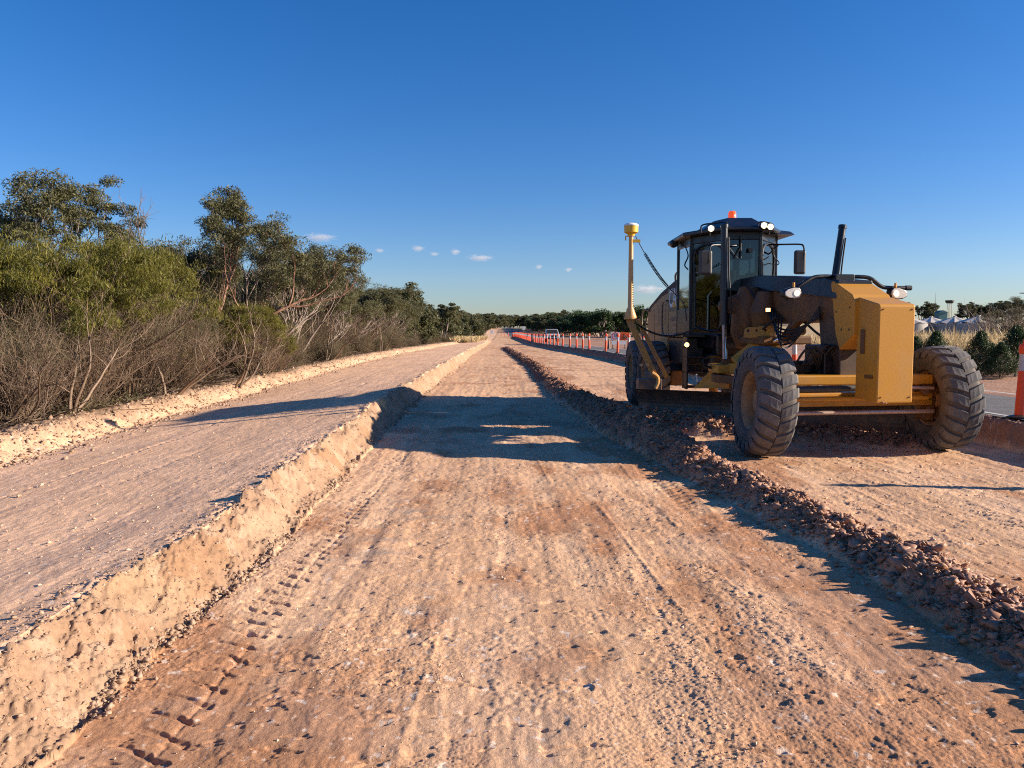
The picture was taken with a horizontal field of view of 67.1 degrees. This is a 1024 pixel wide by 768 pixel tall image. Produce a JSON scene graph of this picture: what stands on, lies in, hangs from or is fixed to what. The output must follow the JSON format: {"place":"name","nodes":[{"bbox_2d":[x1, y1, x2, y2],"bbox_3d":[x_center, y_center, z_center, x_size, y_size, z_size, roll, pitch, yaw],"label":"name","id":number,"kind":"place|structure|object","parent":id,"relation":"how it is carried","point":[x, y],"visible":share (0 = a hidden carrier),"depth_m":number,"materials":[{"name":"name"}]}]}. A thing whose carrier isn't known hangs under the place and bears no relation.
{"place":"outdoors","nodes":[
{"label":"outdoors","id":0,"kind":"place"},
{"bbox_2d":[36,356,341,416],"bbox_3d":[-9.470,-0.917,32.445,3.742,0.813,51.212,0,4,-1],"label":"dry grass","id":1,"kind":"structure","parent":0,"point":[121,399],"depth_m":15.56,"materials":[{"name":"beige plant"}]},
{"bbox_2d":[0,341,458,465],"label":"earth berm","id":2,"kind":"structure","parent":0,"point":[119,413],"depth_m":14.98,"materials":[{"name":"beige soil"}]},
{"bbox_2d":[0,340,486,647],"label":"dirt bench","id":3,"kind":"object","parent":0,"point":[23,536],"visible":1,"depth_m":7.69,"materials":[{"name":"beige soil"}]},
{"bbox_2d":[0,340,492,767],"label":"cut bank","id":4,"kind":"structure","parent":0,"point":[48,669],"depth_m":4.23,"materials":[{"name":"beige soil"}]},
{"bbox_2d":[0,0,1023,327],"label":"sky","id":5,"kind":"structure","parent":0,"point":[486,156],"materials":[{"name":"blue"}]},
{"bbox_2d":[0,340,1023,767],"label":"dirt road","id":6,"kind":"structure","parent":0,"point":[428,486],"depth_m":4.30,"materials":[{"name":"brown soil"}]},
{"bbox_2d":[0,342,451,767],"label":"pale clods","id":7,"kind":"object","parent":6,"relation":"on","point":[180,627],"visible":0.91,"depth_m":5.14,"materials":[{"name":"beige soil"}]},
{"bbox_2d":[500,346,1023,694],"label":"windrow rubble","id":8,"kind":"object","parent":6,"relation":"on","point":[913,549],"visible":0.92,"depth_m":5.97,"materials":[{"name":"brown gravel"}]},
{"bbox_2d":[624,211,984,455],"bbox_3d":[3.658,-1.169,13.882,3.851,3.695,9.505,-1,4,-7],"label":"motor grader","id":9,"kind":"object","parent":6,"relation":"on","point":[726,303],"visible":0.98,"depth_m":10.60,"materials":[{"name":"metal"}]},
{"bbox_2d":[3,319,1023,425],"bbox_3d":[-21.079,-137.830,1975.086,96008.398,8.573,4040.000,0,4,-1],"label":"ground","id":10,"kind":"structure","parent":0,"point":[1007,385],"depth_m":90.36,"materials":[{"name":"brown soil"}]},
{"bbox_2d":[0,289,52,383],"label":"brush shrub","id":11,"kind":"object","parent":10,"relation":"on","point":[12,324],"visible":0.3,"depth_m":13.87,"materials":[{"name":"brown plant"}]},
{"bbox_2d":[0,339,86,425],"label":"dead tree","id":12,"kind":"object","parent":10,"relation":"on","point":[24,402],"visible":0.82,"depth_m":12.54,"materials":[{"name":"brown wood"}]},
{"bbox_2d":[2,292,101,383],"bbox_3d":[-10.030,-0.749,15.404,3.729,2.971,4.222,3,5,35],"label":"brush shrub","id":13,"kind":"object","parent":10,"relation":"on","point":[46,318],"visible":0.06,"depth_m":15.08,"materials":[{"name":"brown plant"}]},
{"bbox_2d":[0,300,124,423],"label":"brush shrub","id":14,"kind":"object","parent":10,"relation":"on","point":[9,396],"visible":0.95,"depth_m":12.86,"materials":[{"name":"brown plant"}]},
{"bbox_2d":[1,287,163,413],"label":"dead tree","id":15,"kind":"object","parent":10,"relation":"on","point":[70,391],"visible":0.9,"depth_m":13.80,"materials":[{"name":"wood"}]},
{"bbox_2d":[0,299,167,407],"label":"brush shrub","id":16,"kind":"object","parent":10,"relation":"on","point":[90,383],"visible":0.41,"depth_m":14.66,"materials":[{"name":"brown plant"}]},
{"bbox_2d":[0,167,170,277],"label":"mallee tree","id":17,"kind":"object","parent":10,"relation":"on","point":[59,197],"visible":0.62,"depth_m":21.46,"materials":[{"name":"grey plant"}]},
{"bbox_2d":[0,222,175,408],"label":"broom bush","id":18,"kind":"object","parent":10,"relation":"on","point":[33,276],"visible":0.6,"depth_m":14.32,"materials":[{"name":"green plant"}]},
{"bbox_2d":[0,186,189,313],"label":"mallee tree","id":19,"kind":"object","parent":10,"relation":"on","point":[141,223],"visible":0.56,"depth_m":21.49,"materials":[{"name":"green plant"}]},
{"bbox_2d":[0,228,209,398],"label":"broom bush","id":20,"kind":"object","parent":10,"relation":"on","point":[124,263],"visible":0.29,"depth_m":16.24,"materials":[{"name":"green plant"}]},
{"bbox_2d":[14,222,247,386],"bbox_3d":[-9.694,-1.762,19.462,5.302,4.436,5.224,0,4,-6],"label":"broom bush","id":21,"kind":"object","parent":10,"relation":"on","point":[164,258],"visible":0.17,"depth_m":19.20,"materials":[{"name":"green plant"}]},
{"bbox_2d":[53,274,236,399],"bbox_3d":[-8.228,-1.003,16.848,3.943,3.131,3.961,-3,5,-41],"label":"brush shrub","id":22,"kind":"object","parent":10,"relation":"on","point":[141,378],"visible":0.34,"depth_m":16.90,"materials":[{"name":"brown plant"}]},
{"bbox_2d":[82,235,214,300],"bbox_3d":[-11.946,-2.615,25.785,2.605,4.715,5.159,4,5,44],"label":"mallee tree","id":23,"kind":"object","parent":10,"relation":"on","point":[184,243],"visible":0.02,"depth_m":25.48,"materials":[{"name":"green plant"}]},
{"bbox_2d":[119,301,245,388],"bbox_3d":[-8.769,-0.866,19.485,3.742,2.547,3.305,-2,4,-24],"label":"brush shrub","id":24,"kind":"object","parent":10,"relation":"on","point":[185,377],"visible":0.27,"depth_m":19.30,"materials":[{"name":"brown plant"}]},
{"bbox_2d":[140,279,228,370],"bbox_3d":[-10.331,-1.440,22.278,4.326,3.395,4.898,0,4,4],"label":"brush shrub","id":25,"kind":"object","parent":10,"relation":"on","point":[202,311],"visible":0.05,"depth_m":22.45,"materials":[{"name":"brown plant"}]},
{"bbox_2d":[116,227,293,304],"bbox_3d":[-10.950,-2.967,28.027,6.917,5.234,4.252,-2,5,-31],"label":"mallee tree","id":26,"kind":"object","parent":10,"relation":"on","point":[193,255],"visible":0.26,"depth_m":27.15,"materials":[{"name":"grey plant"}]},
{"bbox_2d":[126,310,287,394],"bbox_3d":[-6.889,-0.733,17.097,3.476,2.180,1.799,0,4,-1],"label":"dead tree","id":27,"kind":"object","parent":10,"relation":"on","point":[185,388],"visible":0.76,"depth_m":17.07,"materials":[{"name":"brown wood"}]},
{"bbox_2d":[143,285,272,372],"bbox_3d":[-10.075,-1.632,25.173,4.777,3.236,5.408,3,5,35],"label":"brush shrub","id":28,"kind":"object","parent":10,"relation":"on","point":[221,314],"depth_m":24.57,"materials":[{"name":"brown plant"}]},
{"bbox_2d":[0,343,420,432],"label":"stick litter","id":29,"kind":"object","parent":10,"relation":"on","point":[215,381],"visible":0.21,"depth_m":16.09,"materials":[{"name":"brown wood"}]},
{"bbox_2d":[168,283,270,367],"bbox_3d":[-11.040,-1.798,25.727,5.945,3.617,5.251,2,5,32],"label":"brush shrub","id":30,"kind":"object","parent":10,"relation":"on","point":[210,294],"visible":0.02,"depth_m":25.12,"materials":[{"name":"brown plant"}]},
{"bbox_2d":[181,297,259,375],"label":"brush shrub","id":31,"kind":"object","parent":10,"relation":"on","point":[220,360],"visible":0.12,"depth_m":23.21,"materials":[{"name":"brown plant"}]},
{"bbox_2d":[208,276,244,305],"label":"mallee tree","id":32,"kind":"object","parent":10,"relation":"on","point":[229,296],"visible":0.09,"depth_m":34.76,"materials":[{"name":"green plant"}]},
{"bbox_2d":[228,261,260,305],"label":"mallee tree","id":33,"kind":"object","parent":10,"relation":"on","point":[245,270],"visible":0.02,"depth_m":39.28,"materials":[{"name":"green plant"}]},
{"bbox_2d":[227,283,286,388],"bbox_3d":[-6.876,-1.314,20.492,1.063,2.953,3.076,0,4,7],"label":"dead tree","id":34,"kind":"object","parent":10,"relation":"on","point":[243,382],"visible":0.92,"depth_m":20.63,"materials":[{"name":"wood"}]},
{"bbox_2d":[209,295,310,375],"bbox_3d":[-8.207,-1.401,23.768,3.247,2.758,3.296,2,4,27],"label":"broom bush","id":35,"kind":"object","parent":10,"relation":"on","point":[272,320],"visible":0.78,"depth_m":23.48,"materials":[{"name":"green plant"}]},
{"bbox_2d":[222,289,309,367],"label":"brush shrub","id":36,"kind":"object","parent":10,"relation":"on","point":[282,318],"visible":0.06,"depth_m":27.54,"materials":[{"name":"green plant"}]},
{"bbox_2d":[255,328,304,372],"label":"broom bush","id":37,"kind":"object","parent":10,"relation":"on","point":[290,346],"visible":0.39,"depth_m":25.36,"materials":[{"name":"green plant"}]},
{"bbox_2d":[193,185,372,373],"bbox_3d":[-7.063,-3.125,24.030,5.380,6.126,2.714,-1,4,-12],"label":"mallee tree","id":38,"kind":"object","parent":10,"relation":"on","point":[216,229],"visible":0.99,"depth_m":23.73,"materials":[{"name":"green plant"}]},
{"bbox_2d":[239,241,332,336],"bbox_3d":[-9.269,-3.175,30.832,2.836,5.134,5.618,3,5,41],"label":"mallee tree","id":39,"kind":"object","parent":10,"relation":"on","point":[265,269],"visible":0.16,"depth_m":30.24,"materials":[{"name":"green plant"}]},
{"bbox_2d":[206,219,372,349],"bbox_3d":[-7.668,-3.049,26.692,5.314,5.507,3.841,-2,4,-29],"label":"mallee tree","id":40,"kind":"object","parent":10,"relation":"on","point":[304,270],"visible":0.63,"depth_m":26.52,"materials":[{"name":"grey plant"}]},
{"bbox_2d":[272,331,318,363],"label":"bush","id":41,"kind":"object","parent":10,"relation":"on","point":[308,354],"visible":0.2,"depth_m":29.96,"materials":[{"name":"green plant"}]},
{"bbox_2d":[242,243,360,349],"bbox_3d":[-8.636,-3.186,31.058,5.293,5.042,2.850,1,4,12],"label":"mallee tree","id":42,"kind":"object","parent":10,"relation":"on","point":[329,272],"visible":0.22,"depth_m":30.89,"materials":[{"name":"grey plant"}]},
{"bbox_2d":[257,306,348,354],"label":"brush shrub","id":43,"kind":"object","parent":10,"relation":"on","point":[309,331],"visible":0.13,"depth_m":33.05,"materials":[{"name":"brown plant"}]},
{"bbox_2d":[294,308,334,357],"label":"brush shrub","id":44,"kind":"object","parent":10,"relation":"on","point":[315,336],"visible":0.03,"depth_m":35.00,"materials":[{"name":"brown plant"}]},
{"bbox_2d":[306,336,351,360],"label":"bush","id":45,"kind":"object","parent":10,"relation":"on","point":[334,352],"visible":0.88,"depth_m":33.54,"materials":[{"name":"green plant"}]},
{"bbox_2d":[314,310,350,345],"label":"brush shrub","id":46,"kind":"object","parent":10,"relation":"on","point":[332,334],"visible":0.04,"depth_m":37.56,"materials":[{"name":"brown plant"}]},
{"bbox_2d":[322,311,361,349],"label":"brush shrub","id":47,"kind":"object","parent":10,"relation":"on","point":[342,332],"visible":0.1,"depth_m":39.29,"materials":[{"name":"brown plant"}]},
{"bbox_2d":[320,275,368,334],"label":"mallee tree","id":48,"kind":"object","parent":10,"relation":"on","point":[358,292],"visible":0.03,"depth_m":37.84,"materials":[{"name":"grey plant"}]},
{"bbox_2d":[330,340,358,355],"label":"bush","id":49,"kind":"object","parent":10,"relation":"on","point":[347,348],"visible":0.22,"depth_m":38.23,"materials":[{"name":"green plant"}]},
{"bbox_2d":[303,286,386,360],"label":"mallee tree","id":50,"kind":"object","parent":10,"relation":"on","point":[347,302],"visible":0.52,"depth_m":34.12,"materials":[{"name":"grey plant"}]},
{"bbox_2d":[315,290,385,346],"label":"mallee tree","id":51,"kind":"object","parent":10,"relation":"on","point":[373,315],"visible":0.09,"depth_m":43.28,"materials":[{"name":"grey plant"}]},
{"bbox_2d":[325,309,386,352],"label":"brush shrub","id":52,"kind":"object","parent":10,"relation":"on","point":[353,328],"visible":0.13,"depth_m":42.02,"materials":[{"name":"brown plant"}]},
{"bbox_2d":[320,303,391,360],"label":"dead tree","id":53,"kind":"object","parent":10,"relation":"on","point":[329,330],"visible":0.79,"depth_m":33.07,"materials":[{"name":"wood"}]},
{"bbox_2d":[346,328,380,353],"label":"bush","id":54,"kind":"object","parent":10,"relation":"on","point":[362,347],"visible":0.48,"depth_m":42.39,"materials":[{"name":"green plant"}]},
{"bbox_2d":[358,315,394,347],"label":"brush shrub","id":55,"kind":"object","parent":10,"relation":"on","point":[373,328],"visible":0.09,"depth_m":48.63,"materials":[{"name":"brown plant"}]},
{"bbox_2d":[372,335,390,350],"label":"bush","id":56,"kind":"object","parent":10,"relation":"on","point":[384,344],"visible":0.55,"depth_m":48.69,"materials":[{"name":"green plant"}]},
{"bbox_2d":[370,296,405,350],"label":"dead tree","id":57,"kind":"object","parent":10,"relation":"on","point":[391,336],"visible":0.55,"depth_m":46.66,"materials":[{"name":"wood"}]},
{"bbox_2d":[360,284,419,340],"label":"mallee tree","id":58,"kind":"object","parent":10,"relation":"on","point":[399,305],"visible":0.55,"depth_m":47.37,"materials":[{"name":"green plant"}]},
{"bbox_2d":[378,286,404,320],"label":"mallee tree","id":59,"kind":"object","parent":10,"relation":"on","point":[398,290],"visible":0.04,"depth_m":51.15,"materials":[{"name":"green plant"}]},
{"bbox_2d":[377,331,407,348],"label":"bush","id":60,"kind":"object","parent":10,"relation":"on","point":[394,342],"visible":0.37,"depth_m":52.97,"materials":[{"name":"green plant"}]},
{"bbox_2d":[386,282,421,335],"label":"mallee tree","id":61,"kind":"object","parent":10,"relation":"on","point":[406,288],"visible":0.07,"depth_m":74.92,"materials":[{"name":"green plant"}]},
{"bbox_2d":[393,301,420,332],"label":"mallee tree","id":62,"kind":"object","parent":10,"relation":"on","point":[415,309],"visible":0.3,"depth_m":64.91,"materials":[{"name":"green plant"}]},
{"bbox_2d":[405,295,442,340],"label":"mallee tree","id":63,"kind":"object","parent":10,"relation":"on","point":[424,321],"visible":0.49,"depth_m":75.81,"materials":[{"name":"green plant"}]},
{"bbox_2d":[419,308,440,339],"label":"mallee tree","id":64,"kind":"object","parent":10,"relation":"on","point":[430,325],"visible":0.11,"depth_m":86.75,"materials":[{"name":"green plant"}]},
{"bbox_2d":[424,302,459,336],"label":"mallee tree","id":65,"kind":"object","parent":10,"relation":"on","point":[445,313],"visible":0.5,"depth_m":103.88,"materials":[{"name":"green plant"}]},
{"bbox_2d":[436,308,461,334],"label":"mallee tree","id":66,"kind":"object","parent":10,"relation":"on","point":[455,320],"visible":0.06,"depth_m":114.51,"materials":[{"name":"green plant"}]},
{"bbox_2d":[442,305,465,336],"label":"mallee tree","id":67,"kind":"object","parent":10,"relation":"on","point":[460,315],"visible":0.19,"depth_m":119.82,"materials":[{"name":"green plant"}]},
{"bbox_2d":[460,315,472,335],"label":"mallee tree","id":68,"kind":"object","parent":10,"relation":"on","point":[465,319],"visible":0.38,"depth_m":148.17,"materials":[{"name":"green plant"}]},
{"bbox_2d":[449,335,488,342],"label":"dry grass","id":69,"kind":"structure","parent":10,"relation":"on","point":[463,339],"depth_m":106.15,"materials":[{"name":"beige plant"}]},
{"bbox_2d":[468,317,485,335],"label":"mallee tree","id":70,"kind":"object","parent":10,"relation":"on","point":[475,325],"visible":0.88,"depth_m":165.91,"materials":[{"name":"green plant"}]},
{"bbox_2d":[481,317,494,330],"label":"gum tree","id":71,"kind":"object","parent":10,"relation":"on","point":[488,326],"visible":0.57,"depth_m":282.34,"materials":[{"name":"green plant"}]},
{"bbox_2d":[493,314,505,328],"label":"gum tree","id":72,"kind":"object","parent":10,"relation":"on","point":[498,322],"visible":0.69,"depth_m":339.79,"materials":[{"name":"green plant"}]},
{"bbox_2d":[527,314,549,332],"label":"gum tree","id":73,"kind":"object","parent":10,"relation":"on","point":[535,322],"visible":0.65,"depth_m":252.36,"materials":[{"name":"green plant"}]},
{"bbox_2d":[556,320,574,335],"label":"gum tree","id":74,"kind":"object","parent":10,"relation":"on","point":[565,326],"visible":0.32,"depth_m":202.43,"materials":[{"name":"green plant"}]},
{"bbox_2d":[568,309,589,336],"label":"gum tree","id":75,"kind":"object","parent":10,"relation":"on","point":[577,318],"visible":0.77,"depth_m":186.06,"materials":[{"name":"green plant"}]},
{"bbox_2d":[574,319,598,336],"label":"gum tree","id":76,"kind":"object","parent":10,"relation":"on","point":[581,331],"visible":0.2,"depth_m":185.57,"materials":[{"name":"green plant"}]},
{"bbox_2d":[582,312,612,336],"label":"gum tree","id":77,"kind":"object","parent":10,"relation":"on","point":[586,329],"visible":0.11,"depth_m":183.08,"materials":[{"name":"green plant"}]},
{"bbox_2d":[582,308,614,336],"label":"gum tree","id":78,"kind":"object","parent":10,"relation":"on","point":[597,318],"visible":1,"depth_m":164.61,"materials":[{"name":"green plant"}]},
{"bbox_2d":[607,313,624,331],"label":"gum tree","id":79,"kind":"object","parent":10,"relation":"on","point":[617,320],"visible":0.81,"depth_m":170.30,"materials":[{"name":"green plant"}]},
{"bbox_2d":[626,304,649,334],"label":"gum tree","id":80,"kind":"object","parent":10,"relation":"on","point":[638,309],"visible":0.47,"depth_m":151.22,"materials":[{"name":"green plant"}]},
{"bbox_2d":[785,332,974,345],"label":"dry grass","id":81,"kind":"structure","parent":10,"relation":"on","point":[815,339],"depth_m":72.74,"materials":[{"name":"beige plant"}]},
{"bbox_2d":[913,335,924,351],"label":"young conifer","id":82,"kind":"object","parent":10,"relation":"on","point":[917,342],"visible":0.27,"depth_m":23.50,"materials":[{"name":"green plant"}]},
{"bbox_2d":[914,319,927,334],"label":"storage tank","id":83,"kind":"object","parent":10,"relation":"on","point":[919,327],"visible":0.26,"depth_m":147.17,"materials":[{"name":"white metal"}]},
{"bbox_2d":[920,301,939,317],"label":"gum tree","id":84,"kind":"object","parent":10,"relation":"on","point":[928,312],"visible":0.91,"depth_m":261.05,"materials":[{"name":"green plant"}]},
{"bbox_2d":[917,316,942,334],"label":"storage tank","id":85,"kind":"object","parent":10,"relation":"on","point":[931,320],"visible":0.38,"depth_m":150.27,"materials":[{"name":"white metal"}]},
{"bbox_2d":[920,330,951,346],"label":"young conifer","id":86,"kind":"object","parent":10,"relation":"on","point":[935,337],"visible":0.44,"depth_m":23.02,"materials":[{"name":"green plant"}]},
{"bbox_2d":[934,310,948,319],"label":"shed","id":87,"kind":"structure","parent":10,"relation":"on","point":[941,314],"depth_m":234.27,"materials":[{"name":"teal metal"}]},
{"bbox_2d":[934,316,964,334],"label":"storage tank","id":88,"kind":"object","parent":10,"relation":"on","point":[951,322],"visible":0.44,"depth_m":146.76,"materials":[{"name":"white metal"}]},
{"bbox_2d":[954,303,978,318],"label":"gum tree","id":89,"kind":"object","parent":10,"relation":"on","point":[961,312],"visible":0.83,"depth_m":255.53,"materials":[{"name":"green plant"}]},
{"bbox_2d":[947,299,1001,341],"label":"bare tree","id":90,"kind":"object","parent":10,"relation":"on","point":[987,318],"visible":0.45,"depth_m":45.01,"materials":[{"name":"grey plant"}]},
{"bbox_2d":[956,315,1000,333],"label":"storage tank","id":91,"kind":"object","parent":10,"relation":"on","point":[960,324],"visible":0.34,"depth_m":139.09,"materials":[{"name":"white metal"}]},
{"bbox_2d":[961,330,1008,376],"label":"young conifer","id":92,"kind":"object","parent":10,"relation":"on","point":[982,345],"visible":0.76,"depth_m":20.48,"materials":[{"name":"green plant"}]},
{"bbox_2d":[951,304,1023,338],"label":"brush shrub","id":93,"kind":"object","parent":10,"relation":"on","point":[1011,322],"visible":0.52,"depth_m":49.97,"materials":[{"name":"beige plant"}]},
{"bbox_2d":[976,341,1018,378],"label":"young conifer","id":94,"kind":"object","parent":10,"relation":"on","point":[1001,351],"visible":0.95,"depth_m":20.03,"materials":[{"name":"green plant"}]},
{"bbox_2d":[983,302,1019,319],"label":"gum tree","id":95,"kind":"object","parent":10,"relation":"on","point":[995,305],"visible":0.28,"depth_m":255.43,"materials":[{"name":"green plant"}]},
{"bbox_2d":[984,324,1023,376],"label":"young conifer","id":96,"kind":"object","parent":10,"relation":"on","point":[1015,337],"visible":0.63,"depth_m":20.98,"materials":[{"name":"green plant"}]},
{"bbox_2d":[998,296,1023,317],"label":"gum tree","id":97,"kind":"object","parent":10,"relation":"on","point":[1020,301],"visible":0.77,"depth_m":106.31,"materials":[{"name":"green plant"}]},
{"bbox_2d":[502,328,1023,419],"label":"road","id":98,"kind":"structure","parent":0,"point":[1003,405],"depth_m":13.88,"materials":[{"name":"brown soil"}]},
{"bbox_2d":[544,329,559,341],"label":"parked car","id":99,"kind":"object","parent":98,"relation":"on","point":[551,331],"visible":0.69,"depth_m":105.05,"materials":[{"name":"silver metal"}]},
{"bbox_2d":[611,332,628,348],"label":"works sign","id":100,"kind":"object","parent":98,"relation":"on","point":[622,335],"visible":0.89,"depth_m":56.97,"materials":[{"name":"red paint"}]},
{"bbox_2d":[792,344,796,359],"bbox_3d":[6.839,-0.607,18.674,0.340,1.115,0.340,-2,4,-3],"label":"bollard","id":101,"kind":"object","parent":98,"relation":"on","point":[794,351],"visible":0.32,"depth_m":18.61,"materials":[{"name":"white plastic"}]},
{"bbox_2d":[517,338,1023,454],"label":"road bank","id":102,"kind":"structure","parent":0,"point":[997,432],"depth_m":10.94,"materials":[{"name":"brown soil"}]},
{"bbox_2d":[1006,340,1023,418],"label":"bollard","id":103,"kind":"object","parent":102,"relation":"on","point":[1019,408],"visible":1,"depth_m":10.83,"materials":[{"name":"orange plastic"}]},
{"bbox_2d":[914,321,1012,364],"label":"dry grass","id":104,"kind":"structure","parent":0,"point":[957,340],"depth_m":31.20,"materials":[{"name":"beige plant"}]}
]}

